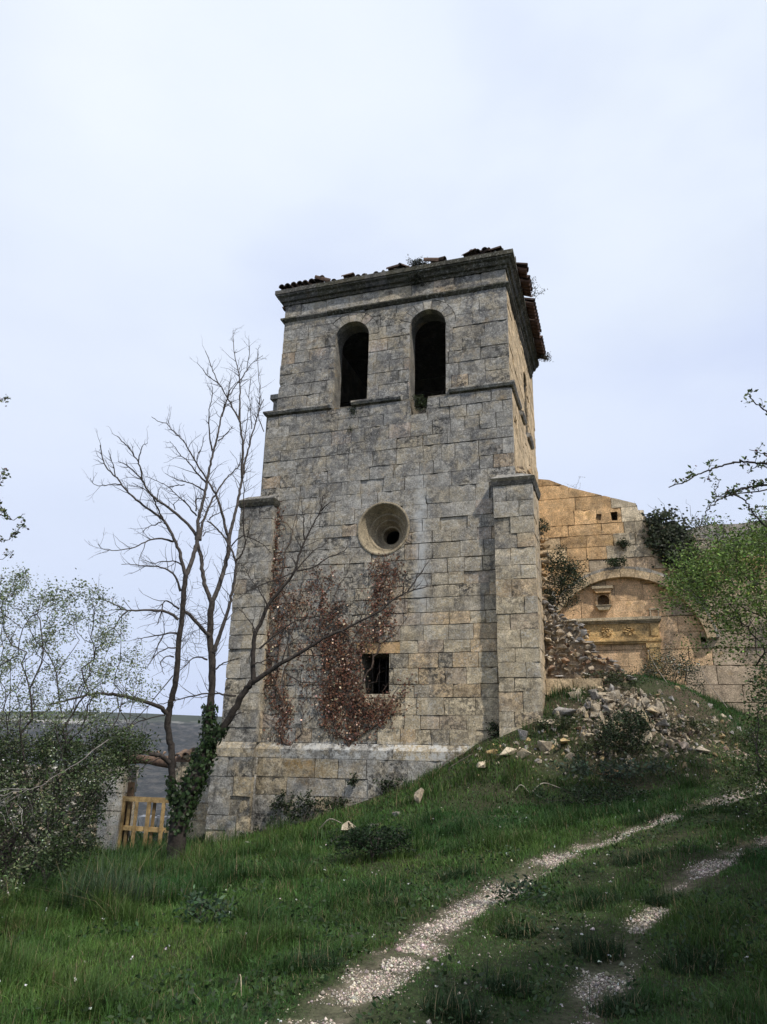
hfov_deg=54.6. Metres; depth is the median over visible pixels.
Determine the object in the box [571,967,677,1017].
tussock
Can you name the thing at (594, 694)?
heap stone
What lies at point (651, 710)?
heap stone
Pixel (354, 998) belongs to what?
gravel
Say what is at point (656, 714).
heap stone
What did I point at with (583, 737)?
heap stone
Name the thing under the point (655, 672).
mound shrub
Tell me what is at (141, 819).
whitewashed wall
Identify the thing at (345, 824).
fallen stone
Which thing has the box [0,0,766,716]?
sky
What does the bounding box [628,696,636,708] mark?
heap stone
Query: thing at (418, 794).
fallen stone
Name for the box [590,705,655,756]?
bramble
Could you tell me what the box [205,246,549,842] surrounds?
church tower
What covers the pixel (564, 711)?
fallen stone
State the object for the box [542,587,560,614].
vault stub
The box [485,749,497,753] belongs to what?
fallen stone
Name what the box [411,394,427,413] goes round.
sill plant
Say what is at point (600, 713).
heap stone
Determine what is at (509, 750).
fallen stone
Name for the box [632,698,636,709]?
heap stone
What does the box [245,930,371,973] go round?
tussock
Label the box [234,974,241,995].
fallen stick
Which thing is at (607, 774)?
grey weed
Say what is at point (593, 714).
heap stone
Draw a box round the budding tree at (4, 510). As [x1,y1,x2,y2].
[0,394,28,559]
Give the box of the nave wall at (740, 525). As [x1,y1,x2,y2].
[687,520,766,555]
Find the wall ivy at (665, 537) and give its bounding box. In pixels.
[612,498,731,607]
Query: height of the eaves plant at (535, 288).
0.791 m
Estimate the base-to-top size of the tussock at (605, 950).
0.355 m
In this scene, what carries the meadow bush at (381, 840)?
on the ground at (320, 1010)
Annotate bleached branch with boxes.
[0,739,108,831]
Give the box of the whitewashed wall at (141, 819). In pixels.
[132,815,169,832]
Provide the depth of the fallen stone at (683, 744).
14.51 m
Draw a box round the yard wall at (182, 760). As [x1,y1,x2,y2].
[0,747,231,853]
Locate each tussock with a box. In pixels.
[9,831,240,911]
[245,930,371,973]
[364,886,422,909]
[399,959,504,1023]
[425,860,480,881]
[467,939,545,998]
[473,905,555,939]
[547,881,631,910]
[561,922,636,964]
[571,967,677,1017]
[607,837,665,867]
[618,804,662,824]
[628,876,689,906]
[644,925,737,977]
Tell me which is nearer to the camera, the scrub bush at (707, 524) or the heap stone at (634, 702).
the heap stone at (634, 702)
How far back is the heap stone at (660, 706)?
15.55 m
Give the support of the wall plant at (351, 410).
attached to the church tower
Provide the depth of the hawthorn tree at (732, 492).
6.61 m
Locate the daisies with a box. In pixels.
[0,774,747,1022]
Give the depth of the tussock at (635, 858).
8.75 m
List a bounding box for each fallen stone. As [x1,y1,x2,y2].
[341,821,353,832]
[414,788,423,803]
[476,761,485,767]
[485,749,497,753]
[500,747,517,754]
[517,748,531,758]
[518,729,527,739]
[537,740,552,750]
[552,707,576,715]
[560,738,569,743]
[679,741,688,748]
[696,746,710,752]
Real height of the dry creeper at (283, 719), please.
8.543 m
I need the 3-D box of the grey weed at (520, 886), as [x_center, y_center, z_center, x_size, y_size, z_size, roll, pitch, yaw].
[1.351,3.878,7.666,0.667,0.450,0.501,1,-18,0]
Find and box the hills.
[0,711,221,816]
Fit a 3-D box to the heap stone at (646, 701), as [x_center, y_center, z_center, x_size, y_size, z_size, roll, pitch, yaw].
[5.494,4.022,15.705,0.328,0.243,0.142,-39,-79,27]
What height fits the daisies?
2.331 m
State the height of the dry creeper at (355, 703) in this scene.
6.389 m
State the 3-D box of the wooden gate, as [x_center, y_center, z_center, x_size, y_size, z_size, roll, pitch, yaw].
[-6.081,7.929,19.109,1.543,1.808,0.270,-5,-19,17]
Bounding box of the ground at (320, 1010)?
[0,674,766,1023]
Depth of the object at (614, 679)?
16.43 m
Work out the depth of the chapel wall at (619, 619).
22.04 m
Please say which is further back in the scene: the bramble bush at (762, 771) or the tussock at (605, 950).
the bramble bush at (762, 771)
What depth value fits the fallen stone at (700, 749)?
14.43 m
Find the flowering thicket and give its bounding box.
[0,562,164,895]
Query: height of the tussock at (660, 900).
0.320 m
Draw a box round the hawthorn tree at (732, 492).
[669,388,766,528]
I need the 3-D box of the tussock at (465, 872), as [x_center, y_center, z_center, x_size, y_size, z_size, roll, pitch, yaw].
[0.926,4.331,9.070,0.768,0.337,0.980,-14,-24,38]
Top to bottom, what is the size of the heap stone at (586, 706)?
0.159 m
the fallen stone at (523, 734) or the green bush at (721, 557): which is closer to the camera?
the green bush at (721, 557)
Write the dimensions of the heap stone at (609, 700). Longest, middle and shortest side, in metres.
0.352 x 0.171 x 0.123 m
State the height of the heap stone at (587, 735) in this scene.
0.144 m
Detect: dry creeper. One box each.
[227,487,327,745]
[273,537,429,802]
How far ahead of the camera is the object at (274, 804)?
17.18 m
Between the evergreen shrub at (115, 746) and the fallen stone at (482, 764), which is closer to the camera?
the evergreen shrub at (115, 746)
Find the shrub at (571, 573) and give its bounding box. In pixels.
[542,542,592,615]
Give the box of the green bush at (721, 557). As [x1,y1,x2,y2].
[644,493,766,671]
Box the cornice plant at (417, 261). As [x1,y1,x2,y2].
[406,257,431,266]
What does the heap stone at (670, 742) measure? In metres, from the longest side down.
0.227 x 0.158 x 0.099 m
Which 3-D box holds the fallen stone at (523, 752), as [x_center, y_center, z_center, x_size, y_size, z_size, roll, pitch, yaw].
[2.803,4.814,14.794,0.158,0.207,0.334,10,-21,-25]
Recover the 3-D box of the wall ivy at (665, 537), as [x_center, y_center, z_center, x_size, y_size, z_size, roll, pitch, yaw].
[8.453,1.409,21.951,3.444,4.018,0.460,-5,-19,17]
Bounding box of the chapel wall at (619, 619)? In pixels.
[538,479,766,719]
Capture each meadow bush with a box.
[324,822,419,860]
[527,782,650,809]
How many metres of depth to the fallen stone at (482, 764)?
14.60 m
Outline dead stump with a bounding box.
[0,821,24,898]
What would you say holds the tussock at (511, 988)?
on the ground at (320, 1010)
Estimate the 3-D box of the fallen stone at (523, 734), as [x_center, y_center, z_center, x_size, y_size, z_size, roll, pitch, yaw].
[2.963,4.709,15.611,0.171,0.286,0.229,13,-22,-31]
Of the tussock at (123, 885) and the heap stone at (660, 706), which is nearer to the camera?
the tussock at (123, 885)
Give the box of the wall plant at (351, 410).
[347,406,358,418]
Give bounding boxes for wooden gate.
[117,782,168,848]
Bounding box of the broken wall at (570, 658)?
[542,600,636,695]
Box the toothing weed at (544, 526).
[539,516,550,538]
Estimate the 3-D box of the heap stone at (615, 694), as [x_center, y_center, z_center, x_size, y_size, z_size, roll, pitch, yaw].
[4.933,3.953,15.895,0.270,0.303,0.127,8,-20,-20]
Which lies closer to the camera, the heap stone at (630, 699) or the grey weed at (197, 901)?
the grey weed at (197, 901)
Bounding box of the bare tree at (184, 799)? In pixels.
[1,326,436,860]
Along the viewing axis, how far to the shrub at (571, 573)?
19.47 m
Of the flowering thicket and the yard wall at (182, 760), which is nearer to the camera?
the flowering thicket
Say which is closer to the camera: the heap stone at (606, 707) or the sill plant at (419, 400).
the heap stone at (606, 707)
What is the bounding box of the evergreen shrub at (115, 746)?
[0,718,160,892]
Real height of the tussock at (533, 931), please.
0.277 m
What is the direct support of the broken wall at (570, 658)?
on the ground at (320, 1010)
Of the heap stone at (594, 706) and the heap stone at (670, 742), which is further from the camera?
the heap stone at (594, 706)
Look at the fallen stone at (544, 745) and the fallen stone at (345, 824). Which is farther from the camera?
the fallen stone at (544, 745)
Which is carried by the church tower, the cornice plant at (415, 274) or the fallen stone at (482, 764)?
the cornice plant at (415, 274)
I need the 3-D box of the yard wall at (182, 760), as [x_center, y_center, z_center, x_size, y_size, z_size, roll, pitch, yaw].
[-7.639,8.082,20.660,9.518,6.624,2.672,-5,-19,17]
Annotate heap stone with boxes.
[565,752,574,758]
[569,691,580,698]
[580,732,587,740]
[584,701,590,708]
[584,733,593,737]
[590,689,600,701]
[590,703,599,711]
[590,711,598,717]
[598,711,604,722]
[602,705,609,714]
[604,696,613,702]
[610,690,620,702]
[622,703,631,709]
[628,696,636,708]
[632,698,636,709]
[638,697,650,707]
[642,731,651,742]
[646,707,659,713]
[653,707,659,717]
[654,719,668,725]
[656,700,665,715]
[666,739,674,748]
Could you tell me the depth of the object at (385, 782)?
16.60 m
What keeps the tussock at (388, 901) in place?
on the ground at (320, 1010)
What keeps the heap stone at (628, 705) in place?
on the rubble
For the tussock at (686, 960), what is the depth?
5.79 m
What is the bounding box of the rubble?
[475,683,766,789]
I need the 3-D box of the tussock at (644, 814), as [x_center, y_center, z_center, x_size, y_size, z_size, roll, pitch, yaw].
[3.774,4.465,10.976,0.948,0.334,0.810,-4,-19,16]
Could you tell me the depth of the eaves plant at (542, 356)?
25.15 m
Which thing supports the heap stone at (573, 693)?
on the rubble
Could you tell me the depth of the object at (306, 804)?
16.96 m
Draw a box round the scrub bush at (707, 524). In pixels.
[672,507,766,616]
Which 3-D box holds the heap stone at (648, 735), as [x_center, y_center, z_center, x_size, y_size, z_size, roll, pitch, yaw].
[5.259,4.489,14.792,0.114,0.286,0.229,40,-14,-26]
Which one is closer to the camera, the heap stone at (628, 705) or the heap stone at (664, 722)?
the heap stone at (664, 722)
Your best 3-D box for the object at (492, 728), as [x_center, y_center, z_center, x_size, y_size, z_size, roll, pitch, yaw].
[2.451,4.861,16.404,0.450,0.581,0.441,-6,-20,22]
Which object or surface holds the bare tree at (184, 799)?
on the ground at (320, 1010)
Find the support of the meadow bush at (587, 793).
on the ground at (320, 1010)
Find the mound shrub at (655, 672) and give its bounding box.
[622,633,707,694]
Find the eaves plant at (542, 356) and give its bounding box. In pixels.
[537,351,553,361]
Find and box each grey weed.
[175,884,238,925]
[483,863,550,909]
[545,751,685,783]
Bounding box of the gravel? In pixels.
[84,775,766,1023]
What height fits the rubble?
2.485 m
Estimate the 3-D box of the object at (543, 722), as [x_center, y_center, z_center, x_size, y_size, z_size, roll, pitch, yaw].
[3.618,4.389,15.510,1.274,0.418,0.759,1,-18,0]
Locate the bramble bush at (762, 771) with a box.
[698,644,766,840]
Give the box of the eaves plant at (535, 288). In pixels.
[530,276,547,296]
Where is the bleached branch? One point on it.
(1, 795)
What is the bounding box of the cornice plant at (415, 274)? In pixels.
[404,271,428,285]
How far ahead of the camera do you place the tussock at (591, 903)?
7.42 m

